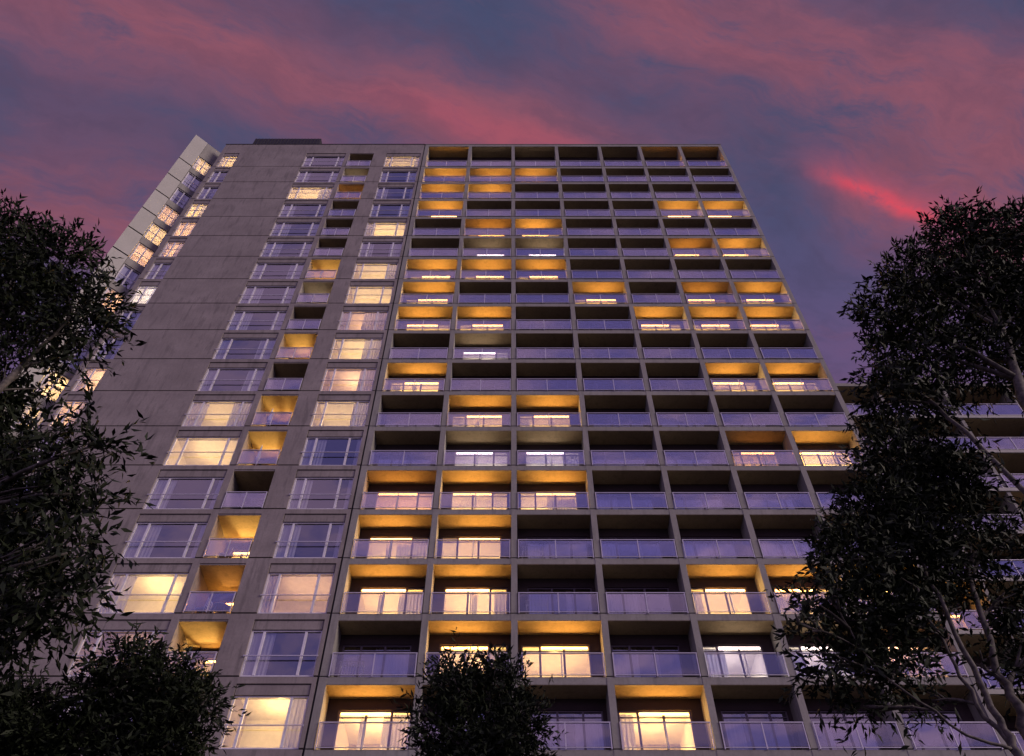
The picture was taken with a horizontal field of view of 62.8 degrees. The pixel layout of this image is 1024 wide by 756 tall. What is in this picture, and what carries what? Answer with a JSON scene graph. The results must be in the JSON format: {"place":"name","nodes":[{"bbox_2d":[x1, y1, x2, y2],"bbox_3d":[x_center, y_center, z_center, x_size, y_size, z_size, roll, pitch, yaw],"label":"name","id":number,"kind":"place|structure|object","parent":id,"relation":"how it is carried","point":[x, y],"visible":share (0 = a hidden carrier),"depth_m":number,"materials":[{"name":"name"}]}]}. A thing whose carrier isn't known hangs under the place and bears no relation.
{"place":"outdoors","nodes":[
{"label":"outdoors","id":0,"kind":"place"},
{"bbox_2d":[0,663,95,755],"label":"street tree","id":1,"kind":"object","parent":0,"point":[24,724],"visible":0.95,"depth_m":9.84,"materials":[{"name":"green plant"}]},
{"bbox_2d":[0,188,157,698],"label":"broadleaf tree","id":2,"kind":"object","parent":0,"point":[20,264],"visible":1,"depth_m":9.62,"materials":[{"name":"green plant"}]},
{"bbox_2d":[21,621,250,755],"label":"street tree","id":3,"kind":"object","parent":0,"point":[164,719],"visible":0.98,"depth_m":10.04,"materials":[{"name":"green plant"}]},
{"bbox_2d":[390,627,567,755],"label":"street tree","id":4,"kind":"object","parent":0,"point":[503,727],"visible":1,"depth_m":10.04,"materials":[{"name":"green plant"}]},
{"bbox_2d":[0,135,1012,755],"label":"apartment tower","id":5,"kind":"structure","parent":0,"point":[600,377],"depth_m":44.84,"materials":[{"name":"concrete"}]},
{"bbox_2d":[12,402,45,435],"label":"window","id":6,"kind":"structure","parent":5,"relation":"in","point":[26,411],"depth_m":47.01,"materials":[{"name":"clear glass"}]},
{"bbox_2d":[29,437,62,462],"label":"window","id":7,"kind":"structure","parent":5,"relation":"in","point":[60,437],"depth_m":44.49,"materials":[{"name":"clear glass"}]},
{"bbox_2d":[36,368,70,401],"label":"window","id":8,"kind":"structure","parent":5,"relation":"in","point":[56,396],"depth_m":49.92,"materials":[{"name":"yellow glass"}]},
{"bbox_2d":[49,401,86,425],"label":"window","id":9,"kind":"structure","parent":5,"relation":"in","point":[63,410],"depth_m":46.92,"materials":[{"name":"clear glass"}]},
{"bbox_2d":[60,343,88,369],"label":"window","id":10,"kind":"structure","parent":5,"relation":"in","point":[84,354],"depth_m":52.34,"materials":[{"name":"clear glass"}]},
{"bbox_2d":[72,368,106,390],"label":"window","id":11,"kind":"structure","parent":5,"relation":"in","point":[95,376],"depth_m":49.36,"materials":[{"name":"clear glass"}]},
{"bbox_2d":[78,312,102,340],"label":"window","id":12,"kind":"structure","parent":5,"relation":"in","point":[92,327],"depth_m":53.67,"materials":[{"name":"clear glass"}]},
{"bbox_2d":[57,696,131,738],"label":"window","id":13,"kind":"structure","parent":5,"relation":"in","point":[64,697],"depth_m":32.87,"materials":[{"name":"clear glass"}]},
{"bbox_2d":[93,338,123,358],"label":"window","id":14,"kind":"structure","parent":5,"relation":"in","point":[110,355],"depth_m":51.55,"materials":[{"name":"clear glass"}]},
{"bbox_2d":[99,287,122,312],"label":"window","id":15,"kind":"structure","parent":5,"relation":"in","point":[107,291],"depth_m":56.74,"materials":[{"name":"clear glass"}]},
{"bbox_2d":[67,630,166,676],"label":"window","id":16,"kind":"structure","parent":5,"relation":"in","point":[96,641],"depth_m":35.29,"materials":[{"name":"clear glass"}]},
{"bbox_2d":[111,311,141,329],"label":"window","id":17,"kind":"structure","parent":5,"relation":"in","point":[124,313],"depth_m":54.05,"materials":[{"name":"clear glass"}]},
{"bbox_2d":[114,263,140,289],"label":"window","id":18,"kind":"structure","parent":5,"relation":"in","point":[130,277],"depth_m":58.69,"materials":[{"name":"clear glass"}]},
{"bbox_2d":[129,243,153,266],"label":"window","id":19,"kind":"structure","parent":5,"relation":"in","point":[140,255],"depth_m":62.01,"materials":[{"name":"yellow glass"}]},
{"bbox_2d":[96,573,188,612],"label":"window","id":20,"kind":"structure","parent":5,"relation":"in","point":[145,594],"depth_m":38.58,"materials":[{"name":"clear glass"}]},
{"bbox_2d":[129,286,157,302],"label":"window","id":21,"kind":"structure","parent":5,"relation":"in","point":[147,293],"depth_m":56.40,"materials":[{"name":"clear glass"}]},
{"bbox_2d":[144,223,167,245],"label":"window","id":22,"kind":"structure","parent":5,"relation":"in","point":[155,235],"depth_m":64.38,"materials":[{"name":"yellow glass"}]},
{"bbox_2d":[144,263,171,278],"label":"window","id":23,"kind":"structure","parent":5,"relation":"in","point":[156,272],"depth_m":58.54,"materials":[{"name":"clear glass"}]},
{"bbox_2d":[121,523,206,557],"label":"window","id":24,"kind":"structure","parent":5,"relation":"in","point":[147,540],"depth_m":39.94,"materials":[{"name":"clear glass"}]},
{"bbox_2d":[156,205,179,226],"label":"window","id":25,"kind":"structure","parent":5,"relation":"in","point":[168,216],"depth_m":66.58,"materials":[{"name":"clear glass"}]},
{"bbox_2d":[159,242,184,255],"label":"window","id":26,"kind":"structure","parent":5,"relation":"in","point":[169,250],"depth_m":60.81,"materials":[{"name":"clear glass"}]},
{"bbox_2d":[170,188,190,208],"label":"window","id":27,"kind":"structure","parent":5,"relation":"in","point":[178,198],"depth_m":68.32,"materials":[{"name":"clear glass"}]},
{"bbox_2d":[143,478,223,508],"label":"window","id":28,"kind":"structure","parent":5,"relation":"in","point":[166,493],"depth_m":43.06,"materials":[{"name":"clear glass"}]},
{"bbox_2d":[172,222,196,235],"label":"window","id":29,"kind":"structure","parent":5,"relation":"in","point":[184,230],"depth_m":63.46,"materials":[{"name":"clear glass"}]},
{"bbox_2d":[182,172,201,191],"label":"window","id":30,"kind":"structure","parent":5,"relation":"in","point":[188,181],"depth_m":70.24,"materials":[{"name":"clear glass"}]},
{"bbox_2d":[185,204,207,215],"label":"window","id":31,"kind":"structure","parent":5,"relation":"in","point":[195,211],"depth_m":65.65,"materials":[{"name":"yellow glass"}]},
{"bbox_2d":[164,437,239,464],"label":"window","id":32,"kind":"structure","parent":5,"relation":"in","point":[184,450],"depth_m":45.58,"materials":[{"name":"clear glass"}]},
{"bbox_2d":[193,157,211,175],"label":"window","id":33,"kind":"structure","parent":5,"relation":"in","point":[200,166],"depth_m":73.01,"materials":[{"name":"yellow glass"}]},
{"bbox_2d":[197,603,212,612],"bbox_3d":[-13.485,10.104,36.513,0.553,0.933,0.543,-8,-52,6],"label":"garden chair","id":34,"kind":"object","parent":5,"relation":"on","point":[203,609],"visible":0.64,"depth_m":36.54,"materials":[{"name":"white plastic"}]},
{"bbox_2d":[196,187,218,198],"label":"window","id":35,"kind":"structure","parent":5,"relation":"in","point":[205,193],"depth_m":67.75,"materials":[{"name":"clear glass"}]},
{"bbox_2d":[182,401,252,425],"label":"window","id":36,"kind":"structure","parent":5,"relation":"in","point":[200,413],"depth_m":46.82,"materials":[{"name":"clear glass"}]},
{"bbox_2d":[207,171,228,181],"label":"window","id":37,"kind":"structure","parent":5,"relation":"in","point":[215,177],"depth_m":70.50,"materials":[{"name":"clear glass"}]},
{"bbox_2d":[212,602,229,612],"bbox_3d":[-12.700,10.210,36.384,0.760,0.602,0.760,0,-52,0],"label":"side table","id":38,"kind":"object","parent":5,"relation":"on","point":[219,606],"visible":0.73,"depth_m":36.52,"materials":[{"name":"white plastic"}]},
{"bbox_2d":[218,157,236,165],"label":"window","id":39,"kind":"structure","parent":5,"relation":"in","point":[224,162],"depth_m":72.84,"materials":[{"name":"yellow glass"}]},
{"bbox_2d":[198,368,265,390],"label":"window","id":40,"kind":"structure","parent":5,"relation":"in","point":[214,379],"depth_m":49.35,"materials":[{"name":"clear glass"}]},
{"bbox_2d":[213,338,276,358],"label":"window","id":41,"kind":"structure","parent":5,"relation":"in","point":[230,349],"depth_m":51.69,"materials":[{"name":"clear glass"}]},
{"bbox_2d":[226,311,286,329],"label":"window","id":42,"kind":"structure","parent":5,"relation":"in","point":[240,320],"depth_m":53.99,"materials":[{"name":"clear glass"}]},
{"bbox_2d":[219,696,308,748],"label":"window","id":43,"kind":"structure","parent":5,"relation":"in","point":[273,722],"depth_m":33.92,"materials":[{"name":"clear glass"}]},
{"bbox_2d":[239,286,295,302],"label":"window","id":44,"kind":"structure","parent":5,"relation":"in","point":[251,294],"depth_m":56.34,"materials":[{"name":"clear glass"}]},
{"bbox_2d":[250,263,304,278],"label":"window","id":45,"kind":"structure","parent":5,"relation":"in","point":[261,270],"depth_m":58.74,"materials":[{"name":"clear glass"}]},
{"bbox_2d":[239,630,322,676],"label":"window","id":46,"kind":"structure","parent":5,"relation":"in","point":[269,653],"depth_m":36.13,"materials":[{"name":"clear glass"}]},
{"bbox_2d":[260,242,312,255],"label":"window","id":47,"kind":"structure","parent":5,"relation":"in","point":[271,248],"depth_m":60.97,"materials":[{"name":"clear glass"}]},
{"bbox_2d":[270,222,319,235],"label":"window","id":48,"kind":"structure","parent":5,"relation":"in","point":[280,228],"depth_m":63.44,"materials":[{"name":"clear glass"}]},
{"bbox_2d":[258,573,333,612],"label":"window","id":49,"kind":"structure","parent":5,"relation":"in","point":[296,594],"depth_m":38.68,"materials":[{"name":"clear glass"}]},
{"bbox_2d":[279,204,326,215],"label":"window","id":50,"kind":"structure","parent":5,"relation":"in","point":[288,209],"depth_m":65.77,"materials":[{"name":"clear glass"}]},
{"bbox_2d":[273,523,344,557],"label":"window","id":51,"kind":"structure","parent":5,"relation":"in","point":[295,540],"depth_m":39.97,"materials":[{"name":"clear glass"}]},
{"bbox_2d":[287,187,332,198],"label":"window","id":52,"kind":"structure","parent":5,"relation":"in","point":[324,192],"depth_m":68.15,"materials":[{"name":"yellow glass"}]},
{"bbox_2d":[295,171,338,181],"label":"window","id":53,"kind":"structure","parent":5,"relation":"in","point":[303,176],"depth_m":70.50,"materials":[{"name":"clear glass"}]},
{"bbox_2d":[287,478,353,508],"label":"window","id":54,"kind":"structure","parent":5,"relation":"in","point":[306,493],"depth_m":43.06,"materials":[{"name":"clear glass"}]},
{"bbox_2d":[302,157,344,165],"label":"window","id":55,"kind":"structure","parent":5,"relation":"in","point":[309,161],"depth_m":72.84,"materials":[{"name":"clear glass"}]},
{"bbox_2d":[299,437,361,464],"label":"window","id":56,"kind":"structure","parent":5,"relation":"in","point":[317,450],"depth_m":44.67,"materials":[{"name":"clear glass"}]},
{"bbox_2d":[310,401,369,425],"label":"window","id":57,"kind":"structure","parent":5,"relation":"in","point":[355,414],"depth_m":47.06,"materials":[{"name":"clear glass"}]},
{"bbox_2d":[320,368,376,390],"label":"window","id":58,"kind":"structure","parent":5,"relation":"in","point":[363,380],"depth_m":49.36,"materials":[{"name":"clear glass"}]},
{"bbox_2d":[338,661,363,676],"bbox_3d":[-6.520,11.910,33.958,1.001,0.767,0.420,0,-52,0],"label":"drying rack","id":59,"kind":"object","parent":5,"relation":"on","point":[351,664],"visible":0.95,"depth_m":34.05,"materials":[{"name":"white plastic"}]},
{"bbox_2d":[329,338,382,358],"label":"window","id":60,"kind":"structure","parent":5,"relation":"in","point":[366,349],"depth_m":51.69,"materials":[{"name":"clear glass"}]},
{"bbox_2d":[337,311,387,329],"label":"window","id":61,"kind":"structure","parent":5,"relation":"in","point":[371,320],"depth_m":53.68,"materials":[{"name":"clear glass"}]},
{"bbox_2d":[345,286,392,302],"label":"window","id":62,"kind":"structure","parent":5,"relation":"in","point":[382,295],"depth_m":57.24,"materials":[{"name":"clear glass"}]},
{"bbox_2d":[352,263,397,278],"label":"window","id":63,"kind":"structure","parent":5,"relation":"in","point":[365,272],"depth_m":58.79,"materials":[{"name":"clear glass"}]},
{"bbox_2d":[358,242,402,255],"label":"window","id":64,"kind":"structure","parent":5,"relation":"in","point":[367,248],"depth_m":60.91,"materials":[{"name":"clear glass"}]},
{"bbox_2d":[364,222,406,235],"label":"window","id":65,"kind":"structure","parent":5,"relation":"in","point":[372,229],"depth_m":64.11,"materials":[{"name":"clear glass"}]},
{"bbox_2d":[370,204,409,215],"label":"window","id":66,"kind":"structure","parent":5,"relation":"in","point":[403,209],"depth_m":65.77,"materials":[{"name":"clear glass"}]},
{"bbox_2d":[374,187,413,198],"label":"window","id":67,"kind":"structure","parent":5,"relation":"in","point":[382,192],"depth_m":68.15,"materials":[{"name":"clear glass"}]},
{"bbox_2d":[379,171,416,181],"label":"window","id":68,"kind":"structure","parent":5,"relation":"in","point":[411,176],"depth_m":70.50,"materials":[{"name":"clear glass"}]},
{"bbox_2d":[384,157,419,165],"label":"window","id":69,"kind":"structure","parent":5,"relation":"in","point":[391,162],"depth_m":73.43,"materials":[{"name":"clear glass"}]},
{"bbox_2d":[522,546,542,557],"bbox_3d":[0.948,8.175,38.654,1.001,0.767,0.420,0,-52,0],"label":"drying rack","id":70,"kind":"object","parent":5,"relation":"on","point":[532,551],"visible":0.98,"depth_m":38.83,"materials":[{"name":"white plastic"}]},
{"bbox_2d":[526,600,548,613],"bbox_3d":[1.090,10.042,36.306,1.001,0.767,0.420,0,-52,0],"label":"drying rack","id":71,"kind":"object","parent":5,"relation":"on","point":[539,604],"visible":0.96,"depth_m":36.37,"materials":[{"name":"white plastic"}]},
{"bbox_2d":[0,0,1023,392],"label":"sky","id":72,"kind":"structure","parent":0,"point":[837,122],"materials":[{"name":"purple"}]},
{"bbox_2d":[762,406,1023,755],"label":"broadleaf tree","id":73,"kind":"object","parent":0,"point":[903,516],"visible":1,"depth_m":8.55,"materials":[{"name":"green plant"}]},
{"bbox_2d":[836,186,1023,494],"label":"broadleaf tree","id":74,"kind":"object","parent":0,"point":[1000,278],"visible":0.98,"depth_m":14.38,"materials":[{"name":"green plant"}]},
{"bbox_2d":[836,383,1023,752],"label":"apartment block","id":75,"kind":"structure","parent":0,"point":[1008,430],"depth_m":47.99,"materials":[{"name":"concrete"}]}
]}

